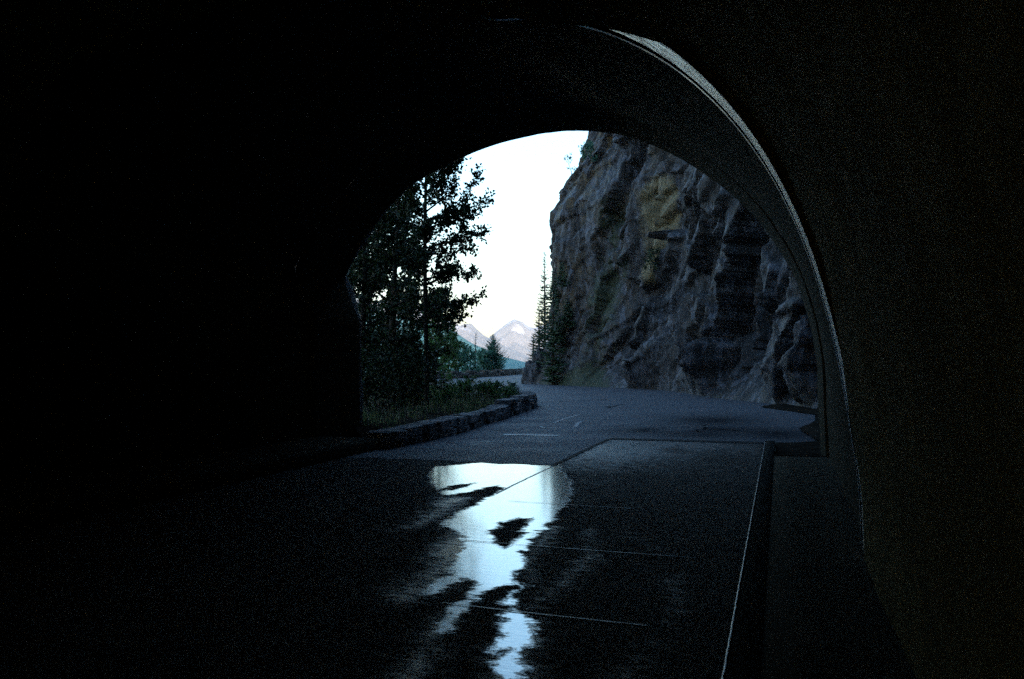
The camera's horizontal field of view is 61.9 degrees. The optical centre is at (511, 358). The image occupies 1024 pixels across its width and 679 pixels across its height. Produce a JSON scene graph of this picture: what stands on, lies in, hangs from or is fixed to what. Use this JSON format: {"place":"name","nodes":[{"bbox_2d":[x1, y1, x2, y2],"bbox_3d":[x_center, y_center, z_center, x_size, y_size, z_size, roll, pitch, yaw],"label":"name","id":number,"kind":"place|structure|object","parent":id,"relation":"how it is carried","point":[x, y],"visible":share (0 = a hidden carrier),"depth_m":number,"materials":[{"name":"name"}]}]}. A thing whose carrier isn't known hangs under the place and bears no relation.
{"place":"outdoors","nodes":[
{"label":"outdoors","id":0,"kind":"place"},
{"bbox_2d":[0,440,763,678],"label":"floor","id":1,"kind":"structure","parent":0,"point":[352,568],"depth_m":6.29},
{"bbox_2d":[495,466,551,493],"bbox_3d":[0.218,1.587,11.358,0.032,0.001,2.803,0,0,17],"label":"slab joint","id":2,"kind":"object","parent":1,"relation":"on","point":[520,481],"visible":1,"depth_m":11.00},
{"bbox_2d":[442,602,647,625],"bbox_3d":[0.174,1.587,5.305,1.351,0.001,0.029,0,0,21],"label":"slab joint","id":3,"kind":"object","parent":1,"relation":"on","point":[541,613],"visible":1,"depth_m":5.31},
{"bbox_2d":[444,538,695,557],"bbox_3d":[0.406,1.587,7.161,2.285,0.001,0.030,0,0,20],"label":"slab joint","id":4,"kind":"object","parent":1,"relation":"on","point":[574,548],"visible":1,"depth_m":7.08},
{"bbox_2d":[354,386,499,437],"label":"verge","id":5,"kind":"structure","parent":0,"point":[363,430],"depth_m":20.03,"materials":[{"name":"green plant"}]},
{"bbox_2d":[351,211,413,382],"bbox_3d":[-4.984,-2.481,30.067,3.465,8.339,3.363,0,0,-37],"label":"leafy tree","id":6,"kind":"object","parent":5,"relation":"on","point":[376,301],"visible":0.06,"depth_m":29.75,"materials":[{"name":"green plant"}]},
{"bbox_2d":[361,343,407,413],"bbox_3d":[-3.428,0.642,21.042,1.626,2.050,1.863,0,0,-39],"label":"shrub","id":7,"kind":"object","parent":5,"relation":"on","point":[367,365],"visible":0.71,"depth_m":20.94,"materials":[{"name":"green plant"}]},
{"bbox_2d":[347,210,424,405],"bbox_3d":[-3.972,-2.012,23.065,2.716,7.446,2.819,0,0,-32],"label":"leafy tree","id":8,"kind":"object","parent":5,"relation":"on","point":[362,264],"visible":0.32,"depth_m":22.79,"materials":[{"name":"green plant"}]},
{"bbox_2d":[372,331,412,399],"bbox_3d":[-3.667,0.398,26.131,1.632,2.542,1.688,0,0,17],"label":"shrub","id":9,"kind":"object","parent":5,"relation":"on","point":[391,376],"visible":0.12,"depth_m":25.74,"materials":[{"name":"green plant"}]},
{"bbox_2d":[349,183,440,402],"bbox_3d":[-3.703,-2.869,25.551,3.285,9.119,2.996,0,0,17],"label":"leafy tree","id":10,"kind":"object","parent":5,"relation":"on","point":[408,312],"visible":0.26,"depth_m":25.28,"materials":[{"name":"green plant"}]},
{"bbox_2d":[377,345,440,410],"bbox_3d":[-2.828,0.684,22.615,1.602,2.049,1.900,0,0,17],"label":"shrub","id":11,"kind":"object","parent":5,"relation":"on","point":[407,370],"visible":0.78,"depth_m":22.34,"materials":[{"name":"green plant"}]},
{"bbox_2d":[369,199,456,392],"bbox_3d":[-3.567,-2.062,29.922,3.338,7.506,3.117,0,0,17],"label":"leafy tree","id":12,"kind":"object","parent":5,"relation":"on","point":[440,352],"visible":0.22,"depth_m":29.63,"materials":[{"name":"green plant"}]},
{"bbox_2d":[400,342,450,396],"bbox_3d":[-3.151,0.583,27.985,1.834,2.230,1.643,0,0,-32],"label":"shrub","id":13,"kind":"object","parent":5,"relation":"on","point":[433,370],"visible":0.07,"depth_m":27.98,"materials":[{"name":"green plant"}]},
{"bbox_2d":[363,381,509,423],"bbox_3d":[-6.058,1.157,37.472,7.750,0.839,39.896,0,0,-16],"label":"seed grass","id":14,"kind":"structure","parent":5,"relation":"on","point":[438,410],"depth_m":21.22,"materials":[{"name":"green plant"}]},
{"bbox_2d":[380,157,495,404],"bbox_3d":[-2.139,-4.757,24.068,3.216,12.874,2.255,0,0,-11],"label":"leafy tree","id":15,"kind":"object","parent":5,"relation":"on","point":[450,215],"visible":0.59,"depth_m":23.93,"materials":[{"name":"green plant"}]},
{"bbox_2d":[417,284,464,385],"bbox_3d":[-3.281,-0.735,35.734,2.509,4.778,2.463,0,0,17],"label":"leafy tree","id":16,"kind":"object","parent":5,"relation":"on","point":[437,339],"visible":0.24,"depth_m":35.72,"materials":[{"name":"green plant"}]},
{"bbox_2d":[426,385,459,405],"bbox_3d":[-2.021,1.214,24.110,0.876,0.929,0.910,0,0,34],"label":"weed","id":17,"kind":"object","parent":5,"relation":"on","point":[444,393],"visible":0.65,"depth_m":23.99,"materials":[{"name":"green plant"}]},
{"bbox_2d":[432,381,455,395],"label":"weed","id":18,"kind":"object","parent":5,"relation":"on","point":[448,386],"visible":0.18,"depth_m":28.86,"materials":[{"name":"green plant"}]},
{"bbox_2d":[445,380,472,400],"bbox_3d":[-1.687,1.173,27.083,0.951,1.084,0.829,0,0,17],"label":"weed","id":19,"kind":"object","parent":5,"relation":"on","point":[468,386],"visible":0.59,"depth_m":26.96,"materials":[{"name":"green plant"}]},
{"bbox_2d":[455,375,479,394],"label":"weed","id":20,"kind":"object","parent":5,"relation":"on","point":[470,379],"visible":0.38,"depth_m":30.50,"materials":[{"name":"green plant"}]},
{"bbox_2d":[465,379,488,399],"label":"weed","id":21,"kind":"object","parent":5,"relation":"on","point":[477,386],"visible":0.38,"depth_m":27.52,"materials":[{"name":"green plant"}]},
{"bbox_2d":[480,379,503,402],"bbox_3d":[-0.582,1.197,27.063,0.903,1.084,0.936,0,0,17],"label":"weed","id":22,"kind":"object","parent":5,"relation":"on","point":[488,388],"visible":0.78,"depth_m":26.92,"materials":[{"name":"green plant"}]},
{"bbox_2d":[487,378,514,397],"bbox_3d":[-0.444,1.232,29.502,0.933,1.096,0.881,0,0,-17],"label":"weed","id":23,"kind":"object","parent":5,"relation":"on","point":[499,384],"visible":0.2,"depth_m":29.46,"materials":[{"name":"green plant"}]},
{"bbox_2d":[495,387,518,397],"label":"weed","id":24,"kind":"object","parent":5,"relation":"on","point":[510,393],"visible":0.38,"depth_m":28.93,"materials":[{"name":"green plant"}]},
{"bbox_2d":[500,380,520,396],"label":"weed","id":25,"kind":"object","parent":5,"relation":"on","point":[511,385],"visible":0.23,"depth_m":29.89,"materials":[{"name":"green plant"}]},
{"bbox_2d":[42,88,828,442],"bbox_3d":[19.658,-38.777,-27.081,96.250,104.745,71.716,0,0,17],"label":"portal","id":26,"kind":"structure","parent":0,"point":[352,294],"depth_m":16.81,"materials":[{"name":"grey concrete"}]},
{"bbox_2d":[356,299,531,361],"bbox_3d":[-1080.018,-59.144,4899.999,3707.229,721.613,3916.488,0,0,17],"label":"mountain","id":27,"kind":"structure","parent":0,"point":[468,331],"depth_m":4877.17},
{"bbox_2d":[366,315,525,372],"bbox_3d":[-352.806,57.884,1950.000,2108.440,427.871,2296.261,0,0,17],"label":"hill","id":28,"kind":"structure","parent":0,"point":[512,364],"depth_m":2062.51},
{"bbox_2d":[356,131,588,337],"label":"sky","id":29,"kind":"structure","parent":0,"point":[527,175],"materials":[{"name":"white"}]},
{"bbox_2d":[489,319,547,357],"bbox_3d":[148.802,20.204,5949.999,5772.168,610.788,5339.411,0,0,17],"label":"mountain","id":30,"kind":"structure","parent":0,"point":[515,335],"depth_m":5667.29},
{"bbox_2d":[345,374,815,464],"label":"road","id":31,"kind":"structure","parent":0,"point":[607,412],"depth_m":20.18,"materials":[{"name":"grey asphalt"}]},
{"bbox_2d":[503,434,558,435],"bbox_3d":[0.377,1.582,17.645,1.234,0.001,0.445,0,0,17],"label":"road marking","id":32,"kind":"object","parent":31,"relation":"on","point":[532,434],"visible":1,"depth_m":17.73,"materials":[{"name":"white paint"}]},
{"bbox_2d":[551,439,608,465],"bbox_3d":[1.241,1.583,14.678,0.088,0.001,4.354,0,0,17],"label":"asphalt edge seal","id":33,"kind":"object","parent":31,"relation":"on","point":[571,456],"visible":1,"depth_m":14.27,"materials":[{"name":"black asphalt"}]},
{"bbox_2d":[610,438,777,443],"bbox_3d":[3.552,1.582,16.365,3.372,0.001,0.331,0,0,16],"label":"portal joint","id":34,"kind":"object","parent":31,"relation":"on","point":[690,440],"visible":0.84,"depth_m":16.43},
{"bbox_2d":[762,404,816,413],"bbox_3d":[9.041,1.555,27.557,1.901,0.030,8.348,0,0,20],"label":"dirt patch","id":35,"kind":"object","parent":31,"relation":"on","point":[794,408],"visible":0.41,"depth_m":26.59,"materials":[{"name":"soil"}]},
{"bbox_2d":[533,131,817,408],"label":"cliff","id":36,"kind":"structure","parent":0,"point":[712,305],"depth_m":42.85,"materials":[{"name":"grey stone"}]},
{"bbox_2d":[544,268,560,303],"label":"spruce tree","id":37,"kind":"object","parent":36,"relation":"on","point":[556,291],"visible":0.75,"depth_m":52.58,"materials":[{"name":"green plant"}]},
{"bbox_2d":[544,307,567,348],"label":"spruce tree","id":38,"kind":"object","parent":36,"relation":"on","point":[561,330],"visible":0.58,"depth_m":51.57,"materials":[{"name":"green plant"}]},
{"bbox_2d":[551,261,569,291],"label":"spruce tree","id":39,"kind":"object","parent":36,"relation":"on","point":[563,280],"visible":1,"depth_m":51.03,"materials":[{"name":"green plant"}]},
{"bbox_2d":[556,297,577,332],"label":"spruce tree","id":40,"kind":"object","parent":36,"relation":"on","point":[567,322],"visible":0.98,"depth_m":51.26,"materials":[{"name":"green plant"}]},
{"bbox_2d":[564,153,577,179],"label":"shrub","id":41,"kind":"object","parent":36,"relation":"on","point":[570,157],"visible":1,"depth_m":51.24,"materials":[{"name":"green plant"}]},
{"bbox_2d":[578,140,597,165],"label":"shrub","id":42,"kind":"object","parent":36,"relation":"on","point":[588,145],"visible":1,"depth_m":50.87,"materials":[{"name":"green plant"}]},
{"bbox_2d":[641,247,661,271],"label":"shrub","id":43,"kind":"object","parent":36,"relation":"on","point":[650,255],"visible":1,"depth_m":43.20,"materials":[{"name":"green plant"}]},
{"bbox_2d":[607,414,818,445],"bbox_3d":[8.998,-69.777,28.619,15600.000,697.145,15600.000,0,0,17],"label":"ground","id":44,"kind":"structure","parent":0,"point":[741,443],"depth_m":16.93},
{"bbox_2d":[423,313,450,370],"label":"leafy tree","id":45,"kind":"object","parent":44,"relation":"on","point":[441,367],"visible":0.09,"depth_m":69.81,"materials":[{"name":"green plant"}]},
{"bbox_2d":[365,378,537,448],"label":"guard wall","id":46,"kind":"structure","parent":44,"relation":"on","point":[434,428],"depth_m":17.79,"materials":[{"name":"stone"}]},
{"bbox_2d":[441,324,462,372],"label":"leafy tree","id":47,"kind":"object","parent":44,"relation":"on","point":[454,363],"visible":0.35,"depth_m":72.80,"materials":[{"name":"green plant"}]},
{"bbox_2d":[449,338,471,372],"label":"leafy tree","id":48,"kind":"object","parent":44,"relation":"on","point":[461,357],"visible":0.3,"depth_m":75.66,"materials":[{"name":"green plant"}]},
{"bbox_2d":[459,344,478,370],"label":"leafy tree","id":49,"kind":"object","parent":44,"relation":"on","point":[472,356],"visible":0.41,"depth_m":77.78,"materials":[{"name":"green plant"}]},
{"bbox_2d":[471,333,479,371],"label":"spruce tree","id":50,"kind":"object","parent":44,"relation":"on","point":[476,355],"visible":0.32,"depth_m":79.97,"materials":[{"name":"green plant"}]},
{"bbox_2d":[430,368,522,378],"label":"guard wall","id":51,"kind":"structure","parent":44,"relation":"on","point":[486,373],"depth_m":72.30,"materials":[{"name":"grey stone"}]},
{"bbox_2d":[474,346,493,371],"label":"leafy tree","id":52,"kind":"object","parent":44,"relation":"on","point":[484,354],"visible":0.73,"depth_m":81.91,"materials":[{"name":"green plant"}]},
{"bbox_2d":[479,334,509,369],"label":"pine tree","id":53,"kind":"object","parent":44,"relation":"on","point":[495,356],"visible":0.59,"depth_m":83.71,"materials":[{"name":"green plant"}]},
{"bbox_2d":[0,0,1023,678],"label":"road tunnel","id":54,"kind":"structure","parent":44,"relation":"on","point":[186,186],"depth_m":8.70,"materials":[{"name":"concrete"}]},
{"bbox_2d":[524,337,535,361],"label":"spruce tree","id":55,"kind":"object","parent":44,"relation":"on","point":[531,349],"visible":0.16,"depth_m":56.97,"materials":[{"name":"green plant"}]},
{"bbox_2d":[521,359,541,383],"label":"boulder","id":56,"kind":"object","parent":44,"relation":"on","point":[530,372],"visible":0.43,"depth_m":52.95,"materials":[{"name":"grey stone"}]},
{"bbox_2d":[530,306,542,358],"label":"spruce tree","id":57,"kind":"object","parent":44,"relation":"on","point":[538,321],"visible":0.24,"depth_m":55.97,"materials":[{"name":"green plant"}]},
{"bbox_2d":[532,346,544,367],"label":"boulder","id":58,"kind":"object","parent":44,"relation":"on","point":[537,355],"visible":0.22,"depth_m":53.59,"materials":[{"name":"grey stone"}]},
{"bbox_2d":[529,252,550,357],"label":"spruce tree","id":59,"kind":"object","parent":44,"relation":"on","point":[544,312],"visible":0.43,"depth_m":55.43,"materials":[{"name":"green plant"}]},
{"bbox_2d":[534,283,569,384],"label":"spruce tree","id":60,"kind":"object","parent":44,"relation":"on","point":[552,370],"visible":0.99,"depth_m":50.76,"materials":[{"name":"green plant"}]},
{"bbox_2d":[723,440,774,678],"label":"kerb","id":61,"kind":"structure","parent":44,"relation":"on","point":[743,661],"depth_m":5.28,"materials":[{"name":"concrete"}]},
{"bbox_2d":[721,440,765,678],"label":"kerb nosing","id":62,"kind":"object","parent":61,"relation":"on","point":[726,654],"visible":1,"depth_m":5.30,"materials":[{"name":"grey concrete"}]},
{"bbox_2d":[775,408,822,455],"bbox_3d":[10.493,1.550,18.504,9.080,0.069,14.999,0,0,17],"label":"shoulder","id":63,"kind":"object","parent":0,"point":[810,448],"visible":0.15,"depth_m":15.03},
{"bbox_2d":[760,455,916,678],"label":"walkway","id":64,"kind":"structure","parent":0,"point":[825,616],"depth_m":5.28,"materials":[{"name":"concrete"}]}
]}

